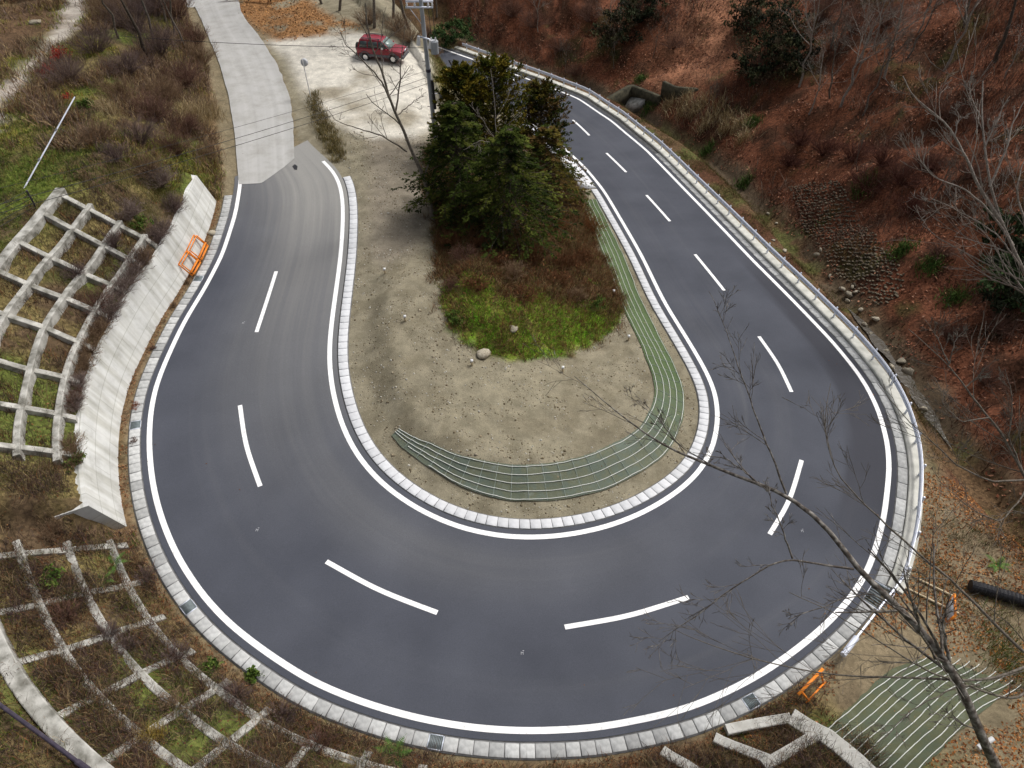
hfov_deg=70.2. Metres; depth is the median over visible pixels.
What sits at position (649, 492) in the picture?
gutter cover
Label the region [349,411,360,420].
gutter cover
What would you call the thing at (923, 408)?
boulder
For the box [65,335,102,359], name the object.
shrub
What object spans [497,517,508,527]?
gutter cover
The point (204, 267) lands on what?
gutter cover
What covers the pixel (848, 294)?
boulder
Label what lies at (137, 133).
shrub
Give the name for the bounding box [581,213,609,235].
shrub
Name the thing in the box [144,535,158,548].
gutter cover
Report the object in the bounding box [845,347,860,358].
gutter cover
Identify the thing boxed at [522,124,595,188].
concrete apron
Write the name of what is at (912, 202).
thicket
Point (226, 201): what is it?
gutter cover
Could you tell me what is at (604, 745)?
gutter cover
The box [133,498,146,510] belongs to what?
gutter cover
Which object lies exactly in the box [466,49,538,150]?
conifer
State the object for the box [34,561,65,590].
leafy plant
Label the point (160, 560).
gutter cover
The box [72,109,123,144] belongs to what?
shrub
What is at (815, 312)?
gutter cover
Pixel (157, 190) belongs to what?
grass tuft
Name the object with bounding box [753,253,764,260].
gutter cover
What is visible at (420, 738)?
gutter cover
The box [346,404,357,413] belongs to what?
gutter cover
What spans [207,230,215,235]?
boulder
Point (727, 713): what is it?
gutter cover
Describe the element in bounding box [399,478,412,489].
gutter cover
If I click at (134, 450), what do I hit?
gutter cover
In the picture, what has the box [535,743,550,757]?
gutter cover
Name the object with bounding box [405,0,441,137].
utility pole
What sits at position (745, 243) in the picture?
gutter cover
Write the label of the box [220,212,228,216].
gutter cover
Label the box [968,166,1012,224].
bare tree
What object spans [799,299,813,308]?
gutter cover
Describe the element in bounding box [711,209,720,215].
gutter cover
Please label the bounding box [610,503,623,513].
gutter cover
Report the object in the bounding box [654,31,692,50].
thicket
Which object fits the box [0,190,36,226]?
wire fence
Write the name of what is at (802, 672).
gutter cover
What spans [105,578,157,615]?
grass tuft
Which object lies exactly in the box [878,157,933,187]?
thicket
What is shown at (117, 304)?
shrub
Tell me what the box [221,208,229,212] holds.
gutter cover
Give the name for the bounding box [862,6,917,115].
bare tree
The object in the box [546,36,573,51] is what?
thicket
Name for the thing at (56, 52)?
shrub
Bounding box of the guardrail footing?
[454,46,923,594]
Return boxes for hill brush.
[437,0,1023,477]
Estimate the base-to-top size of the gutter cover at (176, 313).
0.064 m
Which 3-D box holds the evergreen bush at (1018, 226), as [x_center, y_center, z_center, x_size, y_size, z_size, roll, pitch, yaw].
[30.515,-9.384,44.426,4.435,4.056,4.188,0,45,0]
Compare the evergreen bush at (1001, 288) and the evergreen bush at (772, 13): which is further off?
the evergreen bush at (772, 13)
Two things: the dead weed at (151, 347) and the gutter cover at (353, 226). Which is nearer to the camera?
the dead weed at (151, 347)
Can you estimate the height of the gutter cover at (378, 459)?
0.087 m
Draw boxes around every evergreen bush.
[429,15,475,48]
[586,0,644,55]
[616,0,669,25]
[718,0,778,36]
[727,35,789,86]
[732,0,816,54]
[771,26,820,76]
[974,204,1023,258]
[976,251,1023,317]
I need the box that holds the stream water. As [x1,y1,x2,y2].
[846,306,950,446]
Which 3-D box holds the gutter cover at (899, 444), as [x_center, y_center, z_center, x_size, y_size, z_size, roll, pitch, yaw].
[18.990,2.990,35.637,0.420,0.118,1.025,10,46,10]
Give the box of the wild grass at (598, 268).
[0,0,1023,767]
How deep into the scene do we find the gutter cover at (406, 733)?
24.62 m
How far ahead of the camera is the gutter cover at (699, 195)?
57.05 m
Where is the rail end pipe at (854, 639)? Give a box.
[840,578,902,656]
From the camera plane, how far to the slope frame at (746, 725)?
24.60 m
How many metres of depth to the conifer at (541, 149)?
48.95 m
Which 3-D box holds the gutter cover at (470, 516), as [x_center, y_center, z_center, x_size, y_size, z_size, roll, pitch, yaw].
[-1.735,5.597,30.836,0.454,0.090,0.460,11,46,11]
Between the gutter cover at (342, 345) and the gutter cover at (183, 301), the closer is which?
the gutter cover at (342, 345)
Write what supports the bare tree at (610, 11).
on the ground at (330, 74)
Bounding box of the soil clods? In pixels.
[337,131,696,517]
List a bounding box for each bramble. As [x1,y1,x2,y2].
[461,272,489,293]
[465,232,494,252]
[480,248,512,269]
[510,282,538,304]
[517,240,551,267]
[540,266,570,285]
[552,247,582,272]
[571,246,598,262]
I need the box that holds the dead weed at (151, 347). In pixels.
[148,343,155,350]
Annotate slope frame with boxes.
[0,188,157,465]
[0,539,426,767]
[660,709,875,767]
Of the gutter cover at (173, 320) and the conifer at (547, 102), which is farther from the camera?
the conifer at (547, 102)
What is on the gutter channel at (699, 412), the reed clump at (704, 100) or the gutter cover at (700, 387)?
the gutter cover at (700, 387)
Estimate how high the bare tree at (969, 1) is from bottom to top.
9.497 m
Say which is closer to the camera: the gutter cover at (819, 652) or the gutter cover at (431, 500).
the gutter cover at (819, 652)
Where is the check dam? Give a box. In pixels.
[606,84,661,105]
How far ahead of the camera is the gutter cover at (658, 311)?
44.44 m
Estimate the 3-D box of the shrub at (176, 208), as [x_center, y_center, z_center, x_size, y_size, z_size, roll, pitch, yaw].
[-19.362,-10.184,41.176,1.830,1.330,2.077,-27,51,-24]
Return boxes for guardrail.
[462,43,926,579]
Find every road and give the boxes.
[141,45,896,741]
[186,0,293,183]
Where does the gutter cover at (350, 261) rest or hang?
on the gutter channel at (699, 412)
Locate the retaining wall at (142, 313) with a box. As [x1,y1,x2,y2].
[54,175,215,529]
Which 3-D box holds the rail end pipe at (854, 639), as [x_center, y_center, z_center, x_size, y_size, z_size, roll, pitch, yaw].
[13.965,9.083,28.259,4.786,0.897,0.220,-33,54,-29]
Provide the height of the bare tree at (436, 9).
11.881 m
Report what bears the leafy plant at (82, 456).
on the ground at (330, 74)
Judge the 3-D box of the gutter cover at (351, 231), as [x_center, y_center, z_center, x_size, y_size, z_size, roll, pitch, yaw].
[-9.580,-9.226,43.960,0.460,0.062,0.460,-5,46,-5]
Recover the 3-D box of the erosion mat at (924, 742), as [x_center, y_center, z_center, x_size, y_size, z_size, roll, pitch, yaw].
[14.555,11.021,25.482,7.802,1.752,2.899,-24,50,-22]
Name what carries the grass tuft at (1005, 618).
on the ground at (330, 74)
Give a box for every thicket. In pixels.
[492,0,530,16]
[516,4,552,30]
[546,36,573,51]
[566,61,585,75]
[572,0,609,22]
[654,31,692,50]
[778,150,805,166]
[784,125,819,146]
[804,0,847,22]
[807,132,846,158]
[833,2,878,32]
[834,136,882,161]
[844,160,897,197]
[861,135,909,168]
[866,0,917,28]
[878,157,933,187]
[886,189,934,217]
[904,145,955,172]
[919,95,960,118]
[922,234,963,260]
[936,316,974,348]
[953,152,995,180]
[963,103,1008,130]
[963,359,1015,394]
[980,306,1023,337]
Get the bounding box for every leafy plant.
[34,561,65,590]
[62,448,86,472]
[74,97,93,109]
[128,213,153,230]
[197,656,223,676]
[243,664,264,686]
[445,309,463,325]
[586,294,605,312]
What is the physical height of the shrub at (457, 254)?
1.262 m
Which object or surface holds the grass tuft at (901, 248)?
on the ground at (330, 74)
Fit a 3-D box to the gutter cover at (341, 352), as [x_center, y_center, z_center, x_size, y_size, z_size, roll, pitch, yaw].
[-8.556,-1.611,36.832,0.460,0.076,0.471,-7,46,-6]
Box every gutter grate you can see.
[129,420,140,429]
[179,598,196,615]
[193,276,203,281]
[426,734,444,750]
[742,693,760,710]
[864,580,894,609]
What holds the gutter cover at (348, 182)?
on the gutter channel at (699, 412)
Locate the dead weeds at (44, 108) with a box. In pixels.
[0,0,897,767]
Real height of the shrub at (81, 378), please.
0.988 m
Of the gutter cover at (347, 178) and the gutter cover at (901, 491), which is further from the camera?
the gutter cover at (347, 178)
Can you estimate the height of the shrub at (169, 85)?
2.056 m
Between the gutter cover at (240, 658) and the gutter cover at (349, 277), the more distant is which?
the gutter cover at (349, 277)
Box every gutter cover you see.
[129,428,139,438]
[129,437,139,446]
[129,445,139,455]
[129,454,139,464]
[129,462,140,473]
[130,412,141,421]
[130,471,141,482]
[130,480,142,491]
[132,404,142,412]
[132,489,144,501]
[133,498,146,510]
[134,396,144,403]
[135,388,146,396]
[135,507,148,519]
[138,380,149,388]
[138,516,151,529]
[141,373,152,379]
[141,525,154,538]
[143,365,155,372]
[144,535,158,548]
[147,358,158,364]
[147,544,162,557]
[150,351,161,357]
[152,553,166,567]
[153,344,165,350]
[156,562,171,577]
[157,337,168,343]
[160,330,171,336]
[161,571,177,586]
[164,324,175,329]
[167,581,182,596]
[168,317,178,323]
[171,311,182,316]
[173,590,189,605]
[175,304,186,310]
[179,298,189,304]
[183,293,193,298]
[186,287,197,292]
[187,607,204,624]
[190,281,200,286]
[195,617,212,632]
[196,270,206,275]
[199,265,209,270]
[202,260,211,264]
[203,625,220,642]
[204,255,213,259]
[207,250,216,254]
[209,245,217,249]
[211,240,219,244]
[212,235,221,239]
[212,634,230,650]
[215,230,222,234]
[216,225,224,230]
[217,221,225,225]
[219,216,227,220]
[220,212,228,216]
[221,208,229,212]
[221,641,239,658]
[222,203,230,207]
[223,199,230,203]
[224,195,231,199]
[231,650,249,666]
[241,657,260,669]
[256,664,271,682]
[263,672,282,689]
[275,679,293,696]
[286,686,305,703]
[299,693,318,710]
[312,699,331,716]
[326,704,344,721]
[338,335,347,342]
[338,342,346,348]
[338,348,346,355]
[338,355,347,362]
[338,362,347,369]
[339,322,348,328]
[339,329,347,335]
[339,369,348,376]
[339,709,357,727]
[340,316,348,322]
[340,376,349,383]
[341,304,350,309]
[341,310,349,316]
[341,383,351,390]
[342,298,350,303]
[342,390,353,398]
[343,176,351,180]
[343,292,351,297]
[344,280,352,285]
[344,286,352,291]
[344,397,355,405]
[345,180,352,184]
[345,275,353,280]
[346,264,354,269]
[346,269,354,274]
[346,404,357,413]
[347,188,354,192]
[347,259,355,263]
[348,193,355,196]
[348,243,356,248]
[348,248,355,253]
[348,253,355,258]
[349,197,355,201]
[349,201,356,205]
[349,229,356,233]
[349,233,356,237]
[349,238,356,242]
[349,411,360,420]
[350,205,356,210]
[350,210,356,214]
[350,214,356,219]
[350,219,356,223]
[350,224,356,228]
[351,419,363,428]
[353,715,371,731]
[354,426,366,435]
[358,433,370,443]
[362,440,375,450]
[367,447,379,457]
[367,719,385,736]
[372,454,385,464]
[378,460,391,471]
[382,723,399,740]
[384,466,398,477]
[391,473,405,484]
[397,727,414,744]
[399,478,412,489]
[407,484,420,495]
[411,731,428,746]
[415,489,429,501]
[424,494,438,506]
[434,499,447,510]
[442,737,458,752]
[444,503,457,514]
[454,507,467,518]
[458,739,473,754]
[464,510,476,521]
[473,741,488,756]
[475,513,486,523]
[486,516,497,526]
[489,742,503,757]
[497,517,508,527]
[505,743,518,757]
[508,519,518,528]
[520,519,529,528]
[520,744,534,757]
[530,519,541,528]
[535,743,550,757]
[541,519,552,528]
[550,743,565,757]
[551,518,563,527]
[562,516,573,525]
[566,742,580,756]
[572,514,584,524]
[580,740,596,755]
[582,512,594,522]
[592,509,604,519]
[595,739,611,754]
[601,506,614,516]
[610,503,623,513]
[610,736,626,752]
[619,500,632,510]
[624,734,640,749]
[627,496,640,506]
[636,492,648,502]
[638,731,655,746]
[639,279,647,282]
[641,283,649,287]
[643,287,651,291]
[643,488,656,497]
[645,291,653,295]
[647,296,655,299]
[649,300,658,304]
[651,483,664,493]
[652,304,660,308]
[652,727,669,743]
[654,309,663,313]
[657,313,666,318]
[658,479,671,488]
[660,318,668,322]
[662,323,671,327]
[664,474,677,483]
[665,327,674,332]
[666,724,683,739]
[668,332,677,337]
[670,469,683,478]
[671,337,680,342]
[674,342,683,347]
[676,464,688,473]
[677,347,686,352]
[680,179,689,183]
[680,352,689,357]
[680,458,692,467]
[680,720,697,736]
[682,357,692,362]
[685,363,695,367]
[685,453,696,462]
[688,368,697,373]
[688,447,699,456]
[690,188,698,193]
[691,373,700,378]
[692,442,702,450]
[693,379,702,384]
[693,715,711,732]
[694,436,704,444]
[695,193,703,198]
[695,385,704,389]
[696,430,706,437]
[697,390,706,395]
[698,395,707,401]
[698,424,707,431]
[699,401,708,407]
[699,413,708,419]
[699,418,708,425]
[700,198,709,203]
[700,407,708,413]
[705,204,714,209]
[706,710,724,726]
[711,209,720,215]
[716,215,726,221]
[718,704,736,721]
[722,221,732,226]
[727,227,737,233]
[730,699,748,715]
[734,233,744,239]
[740,240,750,246]
[746,246,757,253]
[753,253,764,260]
[753,687,770,703]
[760,260,771,267]
[764,681,782,696]
[767,267,779,275]
[775,275,787,283]
[775,674,792,690]
[783,283,796,291]
[784,668,802,683]
[791,291,804,299]
[794,660,811,676]
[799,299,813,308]
[803,653,820,669]
[808,308,822,317]
[812,646,829,661]
[817,317,831,326]
[821,639,838,654]
[826,327,841,336]
[829,631,846,646]
[836,337,850,347]
[837,624,853,639]
[844,616,860,631]
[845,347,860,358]
[852,608,867,623]
[854,358,869,369]
[858,602,873,615]
[863,370,878,382]
[872,383,885,395]
[875,564,892,585]
[879,396,892,408]
[882,546,897,567]
[885,409,898,423]
[888,531,901,549]
[890,423,902,437]
[892,514,904,532]
[894,437,905,452]
[895,498,905,516]
[896,482,906,499]
[897,452,907,468]
[898,467,907,484]
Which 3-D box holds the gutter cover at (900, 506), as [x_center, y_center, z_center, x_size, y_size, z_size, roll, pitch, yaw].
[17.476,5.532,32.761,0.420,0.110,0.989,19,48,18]
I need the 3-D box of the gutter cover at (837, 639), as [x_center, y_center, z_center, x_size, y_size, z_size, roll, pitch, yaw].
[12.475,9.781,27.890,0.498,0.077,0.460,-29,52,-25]
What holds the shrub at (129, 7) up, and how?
on the ground at (330, 74)
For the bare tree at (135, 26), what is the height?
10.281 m
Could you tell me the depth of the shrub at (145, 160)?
41.26 m
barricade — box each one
[178,251,200,275]
[186,235,208,260]
[797,668,825,702]
[905,579,958,622]
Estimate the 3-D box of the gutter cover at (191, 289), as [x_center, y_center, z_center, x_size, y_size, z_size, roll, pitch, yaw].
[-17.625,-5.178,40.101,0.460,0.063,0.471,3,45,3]
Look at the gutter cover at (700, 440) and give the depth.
35.48 m
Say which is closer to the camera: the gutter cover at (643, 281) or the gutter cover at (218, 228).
the gutter cover at (218, 228)
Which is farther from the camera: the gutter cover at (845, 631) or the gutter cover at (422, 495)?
the gutter cover at (422, 495)
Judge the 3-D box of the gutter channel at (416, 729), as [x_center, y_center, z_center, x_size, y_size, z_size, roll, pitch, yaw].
[-7.672,3.312,33.169,42.793,2.443,18.146,31,53,27]
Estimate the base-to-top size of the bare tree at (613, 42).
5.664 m
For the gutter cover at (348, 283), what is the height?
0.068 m
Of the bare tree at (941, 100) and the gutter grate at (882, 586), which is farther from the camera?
the bare tree at (941, 100)
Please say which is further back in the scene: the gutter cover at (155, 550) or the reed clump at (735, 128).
the reed clump at (735, 128)
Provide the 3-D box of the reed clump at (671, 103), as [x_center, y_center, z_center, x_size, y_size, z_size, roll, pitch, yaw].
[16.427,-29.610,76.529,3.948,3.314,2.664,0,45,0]
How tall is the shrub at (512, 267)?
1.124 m
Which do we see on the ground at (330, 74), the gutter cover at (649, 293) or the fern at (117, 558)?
the fern at (117, 558)
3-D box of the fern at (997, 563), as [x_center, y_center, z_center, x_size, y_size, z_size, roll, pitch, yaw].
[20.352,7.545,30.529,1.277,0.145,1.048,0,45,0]
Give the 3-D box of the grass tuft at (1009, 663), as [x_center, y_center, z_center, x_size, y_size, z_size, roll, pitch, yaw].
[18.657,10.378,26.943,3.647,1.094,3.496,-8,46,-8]
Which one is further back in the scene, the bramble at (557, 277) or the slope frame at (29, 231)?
the bramble at (557, 277)
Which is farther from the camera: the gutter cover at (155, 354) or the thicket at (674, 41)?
the thicket at (674, 41)
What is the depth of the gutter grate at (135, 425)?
33.48 m
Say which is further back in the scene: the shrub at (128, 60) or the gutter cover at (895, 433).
the shrub at (128, 60)
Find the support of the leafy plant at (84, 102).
on the ground at (330, 74)
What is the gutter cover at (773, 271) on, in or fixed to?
on the gutter channel at (636, 136)
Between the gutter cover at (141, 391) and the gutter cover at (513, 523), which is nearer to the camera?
the gutter cover at (513, 523)
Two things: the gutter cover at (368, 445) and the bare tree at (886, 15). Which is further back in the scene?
the bare tree at (886, 15)
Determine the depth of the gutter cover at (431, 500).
31.20 m
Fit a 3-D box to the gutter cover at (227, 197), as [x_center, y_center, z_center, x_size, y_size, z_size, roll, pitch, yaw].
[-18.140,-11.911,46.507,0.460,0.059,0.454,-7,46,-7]
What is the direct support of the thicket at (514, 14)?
on the ground at (330, 74)
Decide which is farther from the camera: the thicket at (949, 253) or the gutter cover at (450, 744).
the thicket at (949, 253)
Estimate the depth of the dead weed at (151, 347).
36.88 m
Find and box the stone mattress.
[788,180,904,304]
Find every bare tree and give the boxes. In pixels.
[101,0,119,38]
[120,0,149,59]
[141,0,153,37]
[159,0,166,23]
[162,0,186,48]
[169,0,174,34]
[312,3,440,220]
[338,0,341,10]
[372,0,375,28]
[392,0,394,16]
[399,0,408,28]
[435,0,437,17]
[464,69,527,245]
[531,0,546,31]
[560,28,576,73]
[595,0,626,46]
[609,22,622,66]
[624,383,1023,749]
[664,5,675,39]
[706,73,722,110]
[709,65,719,111]
[778,0,838,86]
[800,18,849,114]
[810,3,831,55]
[822,0,857,98]
[830,0,842,48]
[838,0,894,88]
[839,0,919,107]
[853,114,877,165]
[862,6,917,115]
[864,0,920,50]
[867,303,1023,547]
[879,0,944,76]
[882,15,1023,320]
[901,27,922,67]
[907,0,952,58]
[917,0,932,32]
[929,131,968,203]
[937,81,961,113]
[940,154,958,200]
[943,0,980,71]
[944,158,962,192]
[963,0,970,27]
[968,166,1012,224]
[993,0,1016,62]
[1002,13,1023,78]
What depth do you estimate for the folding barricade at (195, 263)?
40.92 m
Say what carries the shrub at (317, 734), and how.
on the ground at (330, 74)
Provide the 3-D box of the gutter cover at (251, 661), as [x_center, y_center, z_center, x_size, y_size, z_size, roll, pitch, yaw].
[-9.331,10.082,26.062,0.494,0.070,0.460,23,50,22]
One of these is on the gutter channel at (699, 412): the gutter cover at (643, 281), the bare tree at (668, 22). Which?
the gutter cover at (643, 281)
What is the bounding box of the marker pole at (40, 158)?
[24,97,74,187]
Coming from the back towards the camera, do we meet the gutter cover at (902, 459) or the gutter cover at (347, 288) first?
the gutter cover at (347, 288)
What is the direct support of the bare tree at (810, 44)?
on the ground at (330, 74)
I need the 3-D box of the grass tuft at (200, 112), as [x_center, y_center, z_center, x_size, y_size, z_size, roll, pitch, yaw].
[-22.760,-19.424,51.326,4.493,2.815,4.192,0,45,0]
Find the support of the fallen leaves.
on the ground at (330, 74)
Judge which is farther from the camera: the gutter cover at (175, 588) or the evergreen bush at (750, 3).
the evergreen bush at (750, 3)
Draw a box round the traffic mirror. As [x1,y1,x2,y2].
[301,58,310,97]
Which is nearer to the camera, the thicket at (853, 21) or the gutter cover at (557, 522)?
the gutter cover at (557, 522)
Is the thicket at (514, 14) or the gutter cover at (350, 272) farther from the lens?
the thicket at (514, 14)
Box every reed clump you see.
[650,84,680,116]
[664,94,693,119]
[668,82,699,111]
[684,96,707,126]
[689,109,721,135]
[692,88,716,114]
[697,102,725,122]
[701,89,735,116]
[710,112,739,140]
[717,104,755,126]
[726,124,769,150]
[727,111,752,134]
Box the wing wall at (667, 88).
[661,81,698,100]
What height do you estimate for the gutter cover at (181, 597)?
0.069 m
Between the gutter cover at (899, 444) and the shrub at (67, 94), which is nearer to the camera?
the gutter cover at (899, 444)
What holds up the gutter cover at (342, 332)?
on the gutter channel at (699, 412)
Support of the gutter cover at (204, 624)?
on the gutter channel at (416, 729)
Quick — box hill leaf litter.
[451,0,1023,521]
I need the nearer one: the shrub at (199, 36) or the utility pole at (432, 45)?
the utility pole at (432, 45)
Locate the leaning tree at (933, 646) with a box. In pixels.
[524,285,1001,767]
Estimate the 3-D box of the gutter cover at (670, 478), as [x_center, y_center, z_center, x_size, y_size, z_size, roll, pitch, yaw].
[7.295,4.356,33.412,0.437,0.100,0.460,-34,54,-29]
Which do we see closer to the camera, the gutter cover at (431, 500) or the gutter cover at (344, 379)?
the gutter cover at (431, 500)
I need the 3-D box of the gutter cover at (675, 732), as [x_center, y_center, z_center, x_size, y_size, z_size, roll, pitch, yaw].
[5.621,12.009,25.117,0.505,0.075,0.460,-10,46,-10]
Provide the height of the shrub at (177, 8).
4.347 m
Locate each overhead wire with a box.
[0,83,427,212]
[1,71,424,187]
[1,77,426,203]
[113,35,411,47]
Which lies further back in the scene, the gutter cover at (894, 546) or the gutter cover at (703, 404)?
the gutter cover at (703, 404)
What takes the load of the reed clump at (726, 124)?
on the ground at (330, 74)
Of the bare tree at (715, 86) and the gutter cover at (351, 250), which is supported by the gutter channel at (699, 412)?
the gutter cover at (351, 250)
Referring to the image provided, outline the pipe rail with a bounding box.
[0,702,90,767]
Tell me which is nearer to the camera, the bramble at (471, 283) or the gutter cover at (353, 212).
the bramble at (471, 283)
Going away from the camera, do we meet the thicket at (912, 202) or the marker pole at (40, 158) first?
the marker pole at (40, 158)
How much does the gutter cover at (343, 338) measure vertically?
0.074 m
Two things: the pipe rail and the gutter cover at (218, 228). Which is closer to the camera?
the pipe rail
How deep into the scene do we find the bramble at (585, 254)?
44.99 m
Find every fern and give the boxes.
[98,570,114,586]
[107,550,127,574]
[376,735,411,767]
[985,554,1012,574]
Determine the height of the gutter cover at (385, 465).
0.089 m
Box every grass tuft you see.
[56,197,92,225]
[84,156,144,191]
[85,92,131,119]
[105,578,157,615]
[109,183,170,231]
[133,168,189,208]
[135,714,172,745]
[164,92,219,128]
[187,91,229,123]
[564,347,577,358]
[632,72,648,84]
[639,101,656,117]
[696,136,721,158]
[732,166,758,190]
[739,112,768,130]
[846,166,881,205]
[876,235,925,266]
[912,251,951,281]
[934,276,978,309]
[940,594,1023,668]
[962,628,1023,701]
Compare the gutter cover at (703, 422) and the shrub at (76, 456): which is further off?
the gutter cover at (703, 422)
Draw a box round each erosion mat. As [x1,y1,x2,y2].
[392,199,684,500]
[827,657,1019,767]
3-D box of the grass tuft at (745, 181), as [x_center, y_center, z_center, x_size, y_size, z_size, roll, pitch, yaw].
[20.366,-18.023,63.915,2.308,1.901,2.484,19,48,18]
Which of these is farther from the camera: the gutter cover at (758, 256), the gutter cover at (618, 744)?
the gutter cover at (758, 256)
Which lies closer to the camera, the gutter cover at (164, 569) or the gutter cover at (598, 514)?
the gutter cover at (164, 569)
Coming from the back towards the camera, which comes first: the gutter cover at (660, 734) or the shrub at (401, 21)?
the shrub at (401, 21)
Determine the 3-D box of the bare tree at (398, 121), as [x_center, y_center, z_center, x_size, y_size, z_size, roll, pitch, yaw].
[-7.958,-14.525,40.673,7.486,13.109,4.104,-32,53,-27]
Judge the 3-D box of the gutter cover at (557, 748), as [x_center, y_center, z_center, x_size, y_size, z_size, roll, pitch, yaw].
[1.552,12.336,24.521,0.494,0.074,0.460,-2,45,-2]
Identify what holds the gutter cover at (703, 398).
on the gutter channel at (699, 412)
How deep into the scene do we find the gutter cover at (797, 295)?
45.56 m
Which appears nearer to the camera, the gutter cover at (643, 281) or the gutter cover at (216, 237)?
the gutter cover at (216, 237)
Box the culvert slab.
[623,97,644,113]
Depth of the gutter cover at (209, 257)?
42.08 m
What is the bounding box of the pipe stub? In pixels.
[976,736,994,749]
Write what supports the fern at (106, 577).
on the ground at (330, 74)
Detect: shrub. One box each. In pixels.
[30,515,68,543]
[31,46,93,85]
[37,61,54,72]
[44,598,80,628]
[49,44,72,59]
[50,392,86,414]
[51,429,86,458]
[53,385,85,410]
[57,259,87,282]
[58,370,91,394]
[58,443,84,469]
[61,19,120,53]
[62,91,72,99]
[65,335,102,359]
[66,348,100,375]
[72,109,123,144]
[72,281,113,313]
[73,317,112,342]
[81,0,130,18]
[81,304,121,331]
[83,312,114,339]
[88,614,124,646]
[89,72,139,101]
[90,42,151,75]
[90,287,128,315]
[91,0,162,33]
[93,140,132,162]
[97,226,124,249]
[101,272,137,300]
[104,197,144,220]
[106,257,148,287]
[107,628,140,655]
[109,111,165,145]
[110,241,155,272]
[115,9,182,57]
[120,146,166,181]
[122,86,179,121]
[122,244,155,273]
[130,0,173,16]
[133,162,178,192]
[133,565,157,587]
[137,69,184,101]
[140,226,168,246]
[142,215,176,237]
[145,0,199,21]
[148,124,197,159]
[151,635,191,676]
[154,54,200,93]
[154,684,190,722]
[157,193,187,214]
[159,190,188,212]
[163,105,203,133]
[177,18,210,45]
[183,38,220,66]
[193,141,221,160]
[213,677,252,711]
[257,691,301,727]
[299,723,339,757]
[350,5,385,24]
[375,9,414,33]
[392,22,429,42]
[418,23,432,37]
[442,274,462,290]
[447,241,478,263]
[499,258,531,282]
[565,285,588,301]
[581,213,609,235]
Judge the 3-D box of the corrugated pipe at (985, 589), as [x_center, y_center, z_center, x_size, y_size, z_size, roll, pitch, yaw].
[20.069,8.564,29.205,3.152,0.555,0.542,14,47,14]
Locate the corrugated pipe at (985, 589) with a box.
[967,580,1023,606]
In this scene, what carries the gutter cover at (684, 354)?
on the gutter channel at (699, 412)
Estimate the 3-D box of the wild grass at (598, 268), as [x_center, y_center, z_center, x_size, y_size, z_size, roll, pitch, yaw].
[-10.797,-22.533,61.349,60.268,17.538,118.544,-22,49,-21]
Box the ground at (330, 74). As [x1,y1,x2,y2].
[0,0,1023,767]
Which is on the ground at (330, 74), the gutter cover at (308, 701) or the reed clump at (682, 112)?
the reed clump at (682, 112)
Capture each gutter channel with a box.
[128,195,875,759]
[337,176,709,529]
[450,48,907,600]
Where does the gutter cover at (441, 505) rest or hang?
on the gutter channel at (699, 412)
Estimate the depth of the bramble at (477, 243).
42.12 m
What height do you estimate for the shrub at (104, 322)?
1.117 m
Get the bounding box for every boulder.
[28,19,40,24]
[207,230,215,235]
[477,348,490,358]
[509,325,517,332]
[845,291,853,297]
[896,358,906,363]
[901,367,913,375]
[919,406,927,410]
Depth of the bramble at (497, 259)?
41.19 m
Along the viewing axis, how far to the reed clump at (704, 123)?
71.24 m
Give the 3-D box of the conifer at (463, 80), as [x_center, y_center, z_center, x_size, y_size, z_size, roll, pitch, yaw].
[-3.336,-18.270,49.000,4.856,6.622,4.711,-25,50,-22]
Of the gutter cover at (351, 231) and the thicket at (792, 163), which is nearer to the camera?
the gutter cover at (351, 231)
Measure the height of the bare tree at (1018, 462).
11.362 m
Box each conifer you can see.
[391,100,521,236]
[427,59,495,150]
[431,123,583,270]
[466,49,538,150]
[499,124,595,216]
[508,76,575,159]
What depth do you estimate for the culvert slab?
79.42 m
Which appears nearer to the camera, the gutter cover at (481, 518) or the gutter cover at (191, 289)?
the gutter cover at (481, 518)
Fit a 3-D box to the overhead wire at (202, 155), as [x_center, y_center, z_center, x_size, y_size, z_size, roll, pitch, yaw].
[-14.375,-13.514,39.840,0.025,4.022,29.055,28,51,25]
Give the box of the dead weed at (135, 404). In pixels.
[130,401,139,409]
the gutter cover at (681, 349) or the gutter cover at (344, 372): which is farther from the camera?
the gutter cover at (681, 349)
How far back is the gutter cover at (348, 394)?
34.92 m
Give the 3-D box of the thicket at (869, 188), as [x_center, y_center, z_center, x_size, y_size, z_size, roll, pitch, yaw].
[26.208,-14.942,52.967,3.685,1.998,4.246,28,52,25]
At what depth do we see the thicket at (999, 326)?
41.69 m
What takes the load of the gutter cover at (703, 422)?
on the gutter channel at (699, 412)
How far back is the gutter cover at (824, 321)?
43.30 m
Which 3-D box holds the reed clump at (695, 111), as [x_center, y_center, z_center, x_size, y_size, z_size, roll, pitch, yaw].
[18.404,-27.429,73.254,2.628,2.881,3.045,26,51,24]
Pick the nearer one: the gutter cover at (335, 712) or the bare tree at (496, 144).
the gutter cover at (335, 712)
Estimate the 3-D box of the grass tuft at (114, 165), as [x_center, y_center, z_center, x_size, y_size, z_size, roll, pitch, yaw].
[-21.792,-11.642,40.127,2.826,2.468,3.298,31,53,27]
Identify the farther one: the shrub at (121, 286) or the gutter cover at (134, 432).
the shrub at (121, 286)
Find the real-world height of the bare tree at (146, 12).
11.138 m
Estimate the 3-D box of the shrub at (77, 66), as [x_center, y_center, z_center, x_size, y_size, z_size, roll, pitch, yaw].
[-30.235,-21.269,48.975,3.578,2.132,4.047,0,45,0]
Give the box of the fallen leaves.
[0,0,1023,767]
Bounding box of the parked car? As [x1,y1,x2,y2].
[355,32,408,62]
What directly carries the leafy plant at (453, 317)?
on the ground at (330, 74)

